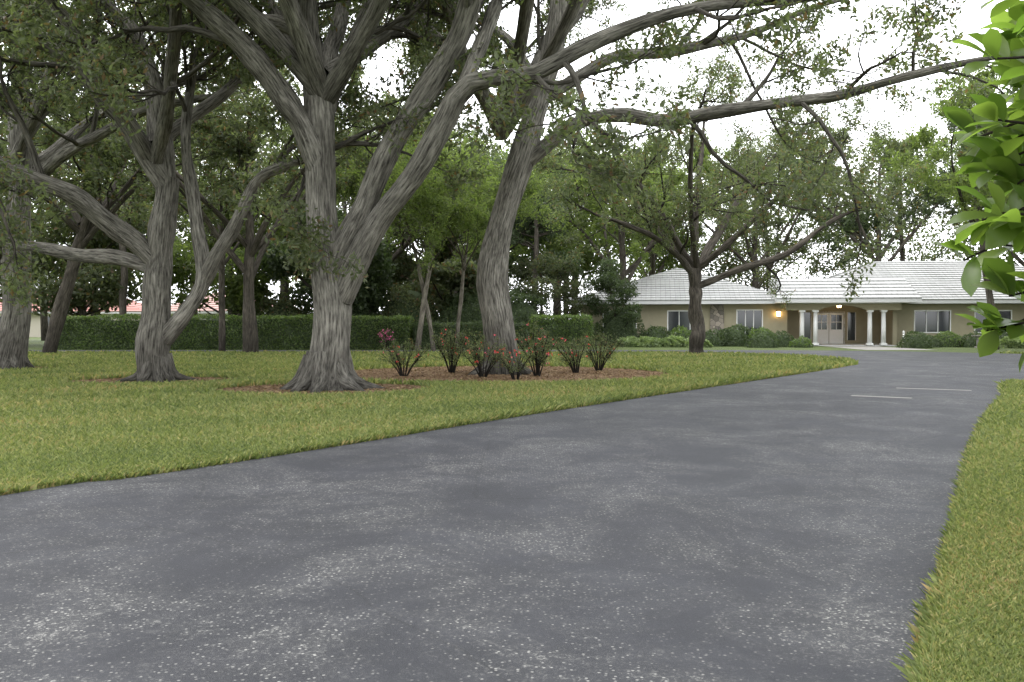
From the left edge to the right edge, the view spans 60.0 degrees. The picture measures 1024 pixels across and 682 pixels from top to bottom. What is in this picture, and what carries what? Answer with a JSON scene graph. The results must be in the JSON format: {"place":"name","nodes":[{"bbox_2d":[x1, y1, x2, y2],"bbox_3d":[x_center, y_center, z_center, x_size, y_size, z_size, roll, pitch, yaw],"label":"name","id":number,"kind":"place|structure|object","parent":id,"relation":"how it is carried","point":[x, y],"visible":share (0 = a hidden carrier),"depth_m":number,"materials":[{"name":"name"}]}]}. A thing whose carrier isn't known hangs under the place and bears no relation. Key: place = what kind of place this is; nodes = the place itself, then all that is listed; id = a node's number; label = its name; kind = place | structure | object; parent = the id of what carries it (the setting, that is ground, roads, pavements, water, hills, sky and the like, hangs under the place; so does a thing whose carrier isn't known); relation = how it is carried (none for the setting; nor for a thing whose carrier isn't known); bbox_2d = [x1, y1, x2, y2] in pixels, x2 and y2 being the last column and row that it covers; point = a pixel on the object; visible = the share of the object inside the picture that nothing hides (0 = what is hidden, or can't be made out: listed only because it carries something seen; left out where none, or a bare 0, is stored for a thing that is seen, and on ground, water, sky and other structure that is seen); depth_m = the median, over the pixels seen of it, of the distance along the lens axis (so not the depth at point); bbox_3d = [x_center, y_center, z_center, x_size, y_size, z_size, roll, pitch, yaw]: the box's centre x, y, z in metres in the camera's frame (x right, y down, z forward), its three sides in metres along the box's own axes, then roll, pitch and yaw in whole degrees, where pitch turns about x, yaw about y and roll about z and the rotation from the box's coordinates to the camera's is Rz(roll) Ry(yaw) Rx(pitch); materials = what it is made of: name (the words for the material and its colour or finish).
{"place":"outdoors","nodes":[
{"label":"outdoors","id":0,"kind":"place"},
{"bbox_2d":[0,291,141,336],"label":"neighbour house","id":1,"kind":"structure","parent":0,"point":[35,325],"depth_m":94.65,"materials":[{"name":"beige"}]},
{"bbox_2d":[171,292,272,319],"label":"neighbour house","id":2,"kind":"structure","parent":0,"point":[174,307],"depth_m":93.13,"materials":[{"name":"grey"}]},
{"bbox_2d":[0,350,1023,681],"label":"driveway","id":3,"kind":"structure","parent":0,"point":[784,528],"depth_m":5.91,"materials":[{"name":"asphalt"}]},
{"bbox_2d":[851,395,907,397],"bbox_3d":[7.461,1.127,17.931,1.152,0.001,0.200,1,1,32],"label":"drive strip","id":4,"kind":"object","parent":3,"relation":"on","point":[880,396],"visible":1,"depth_m":17.99,"materials":[{"name":"concrete"}]},
{"bbox_2d":[906,388,970,390],"bbox_3d":[9.494,1.085,20.002,1.543,0.001,0.200,1,1,30],"label":"drive strip","id":5,"kind":"object","parent":3,"relation":"on","point":[935,389],"visible":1,"depth_m":19.89,"materials":[{"name":"concrete"}]},
{"bbox_2d":[0,350,1023,681],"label":"lawn grass","id":6,"kind":"structure","parent":0,"point":[52,418],"depth_m":12.97,"materials":[{"name":"plant"}]},
{"bbox_2d":[0,0,1023,315],"label":"sky","id":7,"kind":"structure","parent":0,"point":[972,18],"materials":[{"name":"white"}]},
{"bbox_2d":[5,337,1023,494],"bbox_3d":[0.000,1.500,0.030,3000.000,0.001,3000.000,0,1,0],"label":"ground","id":8,"kind":"structure","parent":0,"point":[36,343],"depth_m":52.35,"materials":[{"name":"green plant"}]},
{"bbox_2d":[0,201,50,304],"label":"tree","id":9,"kind":"object","parent":8,"relation":"on","point":[35,253],"visible":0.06,"depth_m":59.69,"materials":[{"name":"green plant"}]},
{"bbox_2d":[0,145,134,282],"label":"oak tree","id":10,"kind":"object","parent":8,"relation":"on","point":[69,214],"visible":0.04,"depth_m":57.39,"materials":[{"name":"green plant"}]},
{"bbox_2d":[0,159,143,340],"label":"tree","id":11,"kind":"object","parent":8,"relation":"on","point":[44,323],"visible":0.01,"depth_m":75.74,"materials":[{"name":"green plant"}]},
{"bbox_2d":[0,0,166,176],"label":"oak tree","id":12,"kind":"object","parent":8,"relation":"on","point":[52,140],"visible":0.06,"depth_m":36.28,"materials":[{"name":"green plant"}]},
{"bbox_2d":[31,180,152,316],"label":"tree","id":13,"kind":"object","parent":8,"relation":"on","point":[86,294],"visible":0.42,"depth_m":56.77,"materials":[{"name":"green plant"}]},
{"bbox_2d":[0,156,190,318],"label":"tree","id":14,"kind":"object","parent":8,"relation":"on","point":[140,279],"visible":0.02,"depth_m":66.38,"materials":[{"name":"green plant"}]},
{"bbox_2d":[0,94,233,318],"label":"oak tree","id":15,"kind":"object","parent":8,"relation":"on","point":[123,294],"visible":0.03,"depth_m":55.76,"materials":[{"name":"green plant"}]},
{"bbox_2d":[0,61,261,352],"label":"leaning oak tree","id":16,"kind":"object","parent":8,"relation":"on","point":[85,230],"visible":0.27,"depth_m":41.58,"materials":[{"name":"green plant"}]},
{"bbox_2d":[0,0,289,368],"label":"live oak tree","id":17,"kind":"object","parent":8,"relation":"on","point":[15,327],"visible":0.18,"depth_m":28.09,"materials":[{"name":"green plant"}]},
{"bbox_2d":[35,93,304,350],"bbox_3d":[-16.434,-5.696,46.215,15.618,13.141,15.197,0,1,0],"label":"oak tree","id":18,"kind":"object","parent":8,"relation":"on","point":[217,187],"visible":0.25,"depth_m":44.59,"materials":[{"name":"green plant"}]},
{"bbox_2d":[181,93,211,314],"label":"pine tree","id":19,"kind":"object","parent":8,"relation":"on","point":[196,313],"visible":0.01,"depth_m":77.61,"materials":[{"name":"green plant"}]},
{"bbox_2d":[127,116,298,319],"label":"tree","id":20,"kind":"object","parent":8,"relation":"on","point":[261,150],"visible":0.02,"depth_m":69.73,"materials":[{"name":"green plant"}]},
{"bbox_2d":[135,190,291,319],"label":"tree","id":21,"kind":"object","parent":8,"relation":"on","point":[234,294],"visible":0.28,"depth_m":55.52,"materials":[{"name":"green plant"}]},
{"bbox_2d":[0,36,453,352],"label":"oak tree","id":22,"kind":"object","parent":8,"relation":"on","point":[253,246],"visible":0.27,"depth_m":41.74,"materials":[{"name":"green plant"}]},
{"bbox_2d":[57,313,413,349],"bbox_3d":[-15.763,-0.540,50.595,20.354,2.190,1.771,0,1,0],"label":"hedge","id":23,"kind":"object","parent":8,"relation":"on","point":[276,332],"visible":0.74,"depth_m":50.07,"materials":[{"name":"green"}]},
{"bbox_2d":[0,0,501,382],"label":"live oak tree","id":24,"kind":"object","parent":8,"relation":"on","point":[160,330],"visible":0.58,"depth_m":20.92,"materials":[{"name":"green plant"}]},
{"bbox_2d":[242,287,312,319],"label":"shrub","id":25,"kind":"object","parent":8,"relation":"on","point":[285,306],"visible":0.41,"depth_m":55.57,"materials":[{"name":"green plant"}]},
{"bbox_2d":[223,385,421,393],"bbox_3d":[-4.019,1.096,19.615,5.862,0.001,4.730,0,1,0],"label":"mulch ring","id":26,"kind":"object","parent":8,"relation":"on","point":[279,388],"visible":0.04,"depth_m":19.93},
{"bbox_2d":[200,89,449,297],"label":"oak tree","id":27,"kind":"object","parent":8,"relation":"on","point":[283,285],"visible":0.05,"depth_m":65.58,"materials":[{"name":"green plant"}]},
{"bbox_2d":[255,207,398,313],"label":"tree","id":28,"kind":"object","parent":8,"relation":"on","point":[372,295],"visible":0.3,"depth_m":53.98,"materials":[{"name":"green plant"}]},
{"bbox_2d":[299,301,378,319],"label":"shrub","id":29,"kind":"object","parent":8,"relation":"on","point":[366,312],"visible":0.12,"depth_m":54.73,"materials":[{"name":"green plant"}]},
{"bbox_2d":[258,148,424,291],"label":"tree","id":30,"kind":"object","parent":8,"relation":"on","point":[286,239],"visible":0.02,"depth_m":63.44,"materials":[{"name":"green plant"}]},
{"bbox_2d":[35,365,666,393],"bbox_3d":[-5.935,0.978,24.680,25.540,0.091,16.040,0,1,0],"label":"mulch bed","id":31,"kind":"object","parent":8,"relation":"on","point":[385,373],"visible":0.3,"depth_m":24.58,"materials":[{"name":"wood"}]},
{"bbox_2d":[340,81,382,209],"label":"pine tree","id":32,"kind":"object","parent":8,"relation":"on","point":[372,87],"visible":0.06,"depth_m":70.74,"materials":[{"name":"green plant"}]},
{"bbox_2d":[180,104,549,314],"bbox_3d":[-6.997,-7.873,60.138,21.435,16.920,21.871,0,1,21],"label":"oak tree","id":33,"kind":"object","parent":8,"relation":"on","point":[395,255],"visible":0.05,"depth_m":55.81,"materials":[{"name":"green plant"}]},
{"bbox_2d":[378,328,393,349],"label":"pink azalea","id":34,"kind":"object","parent":8,"relation":"on","point":[386,340],"visible":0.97,"depth_m":49.28,"materials":[{"name":"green plant"}]},
{"bbox_2d":[343,198,461,300],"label":"tree","id":35,"kind":"object","parent":8,"relation":"on","point":[408,264],"visible":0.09,"depth_m":61.34,"materials":[{"name":"green plant"}]},
{"bbox_2d":[0,369,819,495],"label":"edge grass","id":36,"kind":"structure","parent":8,"relation":"on","point":[116,476],"depth_m":10.39,"materials":[{"name":"plant"}]},
{"bbox_2d":[374,281,449,334],"bbox_3d":[-6.922,-1.724,56.693,6.488,4.355,5.004,0,1,0],"label":"shrub","id":37,"kind":"object","parent":8,"relation":"on","point":[404,300],"visible":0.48,"depth_m":55.22,"materials":[{"name":"green plant"}]},
{"bbox_2d":[336,137,493,350],"bbox_3d":[-5.949,-4.933,47.910,10.116,11.572,13.167,0,1,0],"label":"tree","id":38,"kind":"object","parent":8,"relation":"on","point":[437,201],"visible":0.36,"depth_m":43.49,"materials":[{"name":"green plant"}]},
{"bbox_2d":[336,112,498,350],"bbox_3d":[-4.664,-5.541,46.530,8.695,12.870,12.014,1,1,33],"label":"tree","id":39,"kind":"object","parent":8,"relation":"on","point":[411,222],"visible":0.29,"depth_m":45.10,"materials":[{"name":"green plant"}]},
{"bbox_2d":[0,0,868,392],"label":"live oak tree","id":40,"kind":"object","parent":8,"relation":"on","point":[320,70],"visible":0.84,"depth_m":18.46,"materials":[{"name":"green plant"}]},
{"bbox_2d":[405,219,510,303],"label":"tree","id":41,"kind":"object","parent":8,"relation":"on","point":[446,274],"visible":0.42,"depth_m":55.15,"materials":[{"name":"green plant"}]},
{"bbox_2d":[411,321,529,349],"bbox_3d":[-2.407,-0.348,51.298,6.876,1.758,1.817,0,1,-6],"label":"hedge","id":42,"kind":"object","parent":8,"relation":"on","point":[425,340],"visible":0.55,"depth_m":50.62,"materials":[{"name":"green"}]},
{"bbox_2d":[450,111,498,259],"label":"pine tree","id":43,"kind":"object","parent":8,"relation":"on","point":[480,114],"visible":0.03,"depth_m":69.19,"materials":[{"name":"green plant"}]},
{"bbox_2d":[382,147,569,348],"bbox_3d":[-3.083,-4.871,47.971,11.784,11.428,8.259,0,1,-22],"label":"tree","id":44,"kind":"object","parent":8,"relation":"on","point":[535,190],"visible":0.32,"depth_m":47.09,"materials":[{"name":"green plant"}]},
{"bbox_2d":[433,288,520,327],"bbox_3d":[-2.428,-1.601,56.016,5.935,4.119,4.820,0,1,0],"label":"shrub","id":45,"kind":"object","parent":8,"relation":"on","point":[470,311],"visible":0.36,"depth_m":54.79,"materials":[{"name":"green plant"}]},
{"bbox_2d":[425,127,535,319],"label":"tree","id":46,"kind":"object","parent":8,"relation":"on","point":[471,236],"visible":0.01,"depth_m":77.72,"materials":[{"name":"green plant"}]},
{"bbox_2d":[414,138,551,280],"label":"tree","id":47,"kind":"object","parent":8,"relation":"on","point":[505,145],"visible":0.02,"depth_m":93.21,"materials":[{"name":"green plant"}]},
{"bbox_2d":[435,150,584,285],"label":"tree","id":48,"kind":"object","parent":8,"relation":"on","point":[512,260],"visible":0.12,"depth_m":61.35,"materials":[{"name":"green plant"}]},
{"bbox_2d":[360,367,660,380],"bbox_3d":[-0.457,0.974,25.666,10.658,0.001,10.428,0,1,0],"label":"mulch bed","id":49,"kind":"object","parent":8,"relation":"on","point":[508,376],"visible":0.07,"depth_m":25.25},
{"bbox_2d":[376,336,433,376],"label":"shrub","id":50,"kind":"object","parent":49,"relation":"on","point":[396,355],"visible":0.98,"depth_m":24.64,"materials":[{"name":"green plant"}]},
{"bbox_2d":[428,321,476,372],"bbox_3d":[-1.720,0.171,26.395,1.309,1.705,1.377,1,1,24],"label":"shrub","id":51,"kind":"object","parent":49,"relation":"on","point":[450,357],"visible":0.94,"depth_m":26.33,"materials":[{"name":"green plant"}]},
{"bbox_2d":[454,331,506,376],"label":"flowering shrub","id":52,"kind":"object","parent":49,"relation":"on","point":[475,353],"visible":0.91,"depth_m":24.20,"materials":[{"name":"green plant"}]},
{"bbox_2d":[478,330,524,349],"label":"azalea","id":53,"kind":"object","parent":49,"relation":"on","point":[517,339],"visible":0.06,"depth_m":26.94,"materials":[{"name":"green plant"}]},
{"bbox_2d":[488,344,539,379],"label":"flowering shrub","id":54,"kind":"object","parent":49,"relation":"on","point":[508,365],"visible":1,"depth_m":23.03,"materials":[{"name":"green plant"}]},
{"bbox_2d":[514,321,564,375],"bbox_3d":[0.754,0.216,24.696,1.328,1.689,1.480,-1,1,-31],"label":"flowering shrub","id":55,"kind":"object","parent":49,"relation":"on","point":[539,357],"visible":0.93,"depth_m":24.58,"materials":[{"name":"green plant"}]},
{"bbox_2d":[551,337,590,373],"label":"azalea","id":56,"kind":"object","parent":49,"relation":"on","point":[574,360],"visible":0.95,"depth_m":26.18,"materials":[{"name":"green plant"}]},
{"bbox_2d":[570,329,628,370],"bbox_3d":[2.637,0.294,27.549,1.481,1.421,1.608,1,2,41],"label":"flowering shrub","id":57,"kind":"object","parent":49,"relation":"on","point":[607,350],"visible":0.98,"depth_m":27.52,"materials":[{"name":"green plant"}]},
{"bbox_2d":[509,282,553,344],"bbox_3d":[0.458,-1.706,57.357,4.925,4.235,3.722,0,1,0],"label":"shrub","id":58,"kind":"object","parent":8,"relation":"on","point":[522,309],"visible":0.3,"depth_m":56.71,"materials":[{"name":"green plant"}]},
{"bbox_2d":[507,157,572,308],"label":"tree","id":59,"kind":"object","parent":8,"relation":"on","point":[536,247],"visible":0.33,"depth_m":59.83,"materials":[{"name":"green plant"}]},
{"bbox_2d":[508,250,594,319],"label":"tree","id":60,"kind":"object","parent":8,"relation":"on","point":[537,264],"visible":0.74,"depth_m":59.26,"materials":[{"name":"green plant"}]},
{"bbox_2d":[529,312,593,348],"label":"hedge","id":61,"kind":"object","parent":8,"relation":"on","point":[569,329],"visible":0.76,"depth_m":52.19,"materials":[{"name":"green"}]},
{"bbox_2d":[517,143,630,318],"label":"tree","id":62,"kind":"object","parent":8,"relation":"on","point":[562,267],"visible":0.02,"depth_m":97.84,"materials":[{"name":"green plant"}]},
{"bbox_2d":[480,126,675,318],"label":"tree","id":63,"kind":"object","parent":8,"relation":"on","point":[596,259],"visible":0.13,"depth_m":66.44,"materials":[{"name":"green plant"}]},
{"bbox_2d":[481,149,687,319],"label":"tree","id":64,"kind":"object","parent":8,"relation":"on","point":[556,301],"visible":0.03,"depth_m":77.64,"materials":[{"name":"green plant"}]},
{"bbox_2d":[591,323,603,345],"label":"shrub","id":65,"kind":"object","parent":8,"relation":"on","point":[598,330],"visible":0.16,"depth_m":58.37,"materials":[{"name":"green plant"}]},
{"bbox_2d":[582,256,642,325],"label":"tree","id":66,"kind":"object","parent":8,"relation":"on","point":[603,282],"visible":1,"depth_m":57.20,"materials":[{"name":"green plant"}]},
{"bbox_2d":[593,304,645,345],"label":"shrub","id":67,"kind":"object","parent":8,"relation":"on","point":[616,326],"visible":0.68,"depth_m":57.44,"materials":[{"name":"green plant"}]},
{"bbox_2d":[616,336,638,346],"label":"bush","id":68,"kind":"object","parent":8,"relation":"on","point":[632,341],"visible":0.73,"depth_m":55.25,"materials":[{"name":"green"}]},
{"bbox_2d":[527,138,752,286],"bbox_3d":[8.668,-6.628,63.432,13.704,14.320,17.011,-1,1,-26],"label":"tree","id":69,"kind":"object","parent":8,"relation":"on","point":[635,248],"visible":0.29,"depth_m":63.27,"materials":[{"name":"green plant"}]},
{"bbox_2d":[636,335,663,346],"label":"bush","id":70,"kind":"object","parent":8,"relation":"on","point":[645,341],"visible":0.97,"depth_m":54.85,"materials":[{"name":"green"}]},
{"bbox_2d":[639,325,673,338],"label":"shrub","id":71,"kind":"object","parent":8,"relation":"on","point":[656,332],"visible":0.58,"depth_m":57.98,"materials":[{"name":"green plant"}]},
{"bbox_2d":[572,128,748,276],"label":"tree","id":72,"kind":"object","parent":8,"relation":"on","point":[653,257],"visible":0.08,"depth_m":78.80,"materials":[{"name":"green plant"}]},
{"bbox_2d":[571,134,750,279],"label":"tree","id":73,"kind":"object","parent":8,"relation":"on","point":[670,263],"visible":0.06,"depth_m":83.27,"materials":[{"name":"green plant"}]},
{"bbox_2d":[661,334,685,346],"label":"bush","id":74,"kind":"object","parent":8,"relation":"on","point":[671,340],"visible":0.87,"depth_m":54.87,"materials":[{"name":"green"}]},
{"bbox_2d":[669,325,690,338],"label":"shrub","id":75,"kind":"object","parent":8,"relation":"on","point":[684,332],"visible":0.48,"depth_m":58.01,"materials":[{"name":"green plant"}]},
{"bbox_2d":[355,0,1006,375],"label":"live oak tree","id":76,"kind":"object","parent":8,"relation":"on","point":[560,20],"visible":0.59,"depth_m":24.52,"materials":[{"name":"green plant"}]},
{"bbox_2d":[683,337,712,347],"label":"bush","id":77,"kind":"object","parent":8,"relation":"on","point":[707,344],"visible":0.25,"depth_m":54.37,"materials":[{"name":"green"}]},
{"bbox_2d":[705,329,726,346],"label":"shrub","id":78,"kind":"object","parent":8,"relation":"on","point":[715,340],"visible":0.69,"depth_m":56.67,"materials":[{"name":"green plant"}]},
{"bbox_2d":[532,28,931,353],"bbox_3d":[9.499,-6.264,40.314,17.644,15.035,17.080,0,1,-15],"label":"oak tree","id":79,"kind":"object","parent":8,"relation":"on","point":[693,265],"visible":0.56,"depth_m":39.74,"materials":[{"name":"green plant"}]},
{"bbox_2d":[717,323,753,346],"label":"shrub","id":80,"kind":"object","parent":8,"relation":"on","point":[734,336],"visible":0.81,"depth_m":56.92,"materials":[{"name":"green plant"}]},
{"bbox_2d":[663,122,851,288],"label":"tree","id":81,"kind":"object","parent":8,"relation":"on","point":[787,242],"visible":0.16,"depth_m":81.75,"materials":[{"name":"green plant"}]},
{"bbox_2d":[744,327,771,346],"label":"shrub","id":82,"kind":"object","parent":8,"relation":"on","point":[759,330],"visible":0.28,"depth_m":56.77,"materials":[{"name":"green plant"}]},
{"bbox_2d":[743,330,778,347],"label":"shrub","id":83,"kind":"object","parent":8,"relation":"on","point":[764,339],"visible":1,"depth_m":53.79,"materials":[{"name":"green plant"}]},
{"bbox_2d":[687,129,876,290],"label":"tree","id":84,"kind":"object","parent":8,"relation":"on","point":[731,264],"visible":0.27,"depth_m":88.63,"materials":[{"name":"green plant"}]},
{"bbox_2d":[771,330,794,346],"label":"shrub","id":85,"kind":"object","parent":8,"relation":"on","point":[783,340],"visible":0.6,"depth_m":55.66,"materials":[{"name":"green plant"}]},
{"bbox_2d":[569,261,1023,345],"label":"house","id":86,"kind":"structure","parent":8,"relation":"on","point":[891,303],"depth_m":59.95,"materials":[{"name":"paint"}]},
{"bbox_2d":[787,335,813,347],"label":"shrub","id":87,"kind":"object","parent":8,"relation":"on","point":[803,342],"visible":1,"depth_m":54.36,"materials":[{"name":"green plant"}]},
{"bbox_2d":[768,140,961,266],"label":"tree","id":88,"kind":"object","parent":8,"relation":"on","point":[847,224],"visible":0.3,"depth_m":78.83,"materials":[{"name":"green plant"}]},
{"bbox_2d":[825,346,930,349],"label":"entry walk","id":89,"kind":"structure","parent":8,"relation":"on","point":[871,348],"depth_m":51.94,"materials":[{"name":"concrete"}]},
{"bbox_2d":[805,126,978,262],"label":"tree","id":90,"kind":"object","parent":8,"relation":"on","point":[903,256],"visible":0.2,"depth_m":85.75,"materials":[{"name":"green plant"}]},
{"bbox_2d":[896,331,933,348],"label":"shrub","id":91,"kind":"object","parent":8,"relation":"on","point":[914,341],"visible":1,"depth_m":52.65,"materials":[{"name":"green plant"}]},
{"bbox_2d":[925,334,943,347],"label":"shrub","id":92,"kind":"object","parent":8,"relation":"on","point":[937,342],"visible":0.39,"depth_m":54.67,"materials":[{"name":"green plant"}]},
{"bbox_2d":[868,64,1012,349],"bbox_3d":[27.184,-6.877,50.947,14.268,15.311,15.581,0,1,-9],"label":"tree","id":93,"kind":"object","parent":8,"relation":"on","point":[936,155],"visible":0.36,"depth_m":48.90,"materials":[{"name":"green plant"}]},
{"bbox_2d":[933,330,963,346],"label":"shrub","id":94,"kind":"object","parent":8,"relation":"on","point":[951,339],"visible":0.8,"depth_m":55.24,"materials":[{"name":"green plant"}]},
{"bbox_2d":[874,118,1023,265],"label":"tree","id":95,"kind":"object","parent":8,"relation":"on","point":[895,146],"visible":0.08,"depth_m":74.09,"materials":[{"name":"green plant"}]},
{"bbox_2d":[895,396,1023,681],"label":"edge grass","id":96,"kind":"structure","parent":8,"relation":"on","point":[915,630],"depth_m":6.40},
{"bbox_2d":[958,330,981,346],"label":"shrub","id":97,"kind":"object","parent":8,"relation":"on","point":[969,340],"visible":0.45,"depth_m":54.79,"materials":[{"name":"green plant"}]},
{"bbox_2d":[971,335,981,347],"bbox_3d":[28.211,0.035,53.725,0.760,0.760,0.741,0,1,0],"label":"birdbath","id":98,"kind":"object","parent":8,"relation":"on","point":[977,337],"visible":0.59,"depth_m":53.65,"materials":[{"name":"concrete"}]},
{"bbox_2d":[933,0,1023,372],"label":"tree","id":99,"kind":"object","parent":8,"relation":"on","point":[985,159],"visible":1,"depth_m":5.49,"materials":[{"name":"green plant"}]},
{"bbox_2d":[947,107,1023,210],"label":"tree","id":100,"kind":"object","parent":8,"relation":"on","point":[953,129],"visible":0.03,"depth_m":43.94,"materials":[{"name":"green plant"}]},
{"bbox_2d":[949,195,1023,265],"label":"tree","id":101,"kind":"object","parent":8,"relation":"on","point":[978,249],"visible":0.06,"depth_m":76.58,"materials":[{"name":"green plant"}]},
{"bbox_2d":[966,86,1018,127],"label":"tree","id":102,"kind":"object","parent":8,"relation":"on","point":[1009,91],"visible":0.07,"depth_m":32.75,"materials":[{"name":"green plant"}]},
{"bbox_2d":[999,332,1007,340],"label":"shrub","id":103,"kind":"object","parent":8,"relation":"on","point":[1002,335],"visible":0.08,"depth_m":54.84,"materials":[{"name":"green plant"}]},
{"bbox_2d":[999,336,1023,348],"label":"bush","id":104,"kind":"object","parent":8,"relation":"on","point":[1007,342],"visible":0.87,"depth_m":52.62,"materials":[{"name":"green"}]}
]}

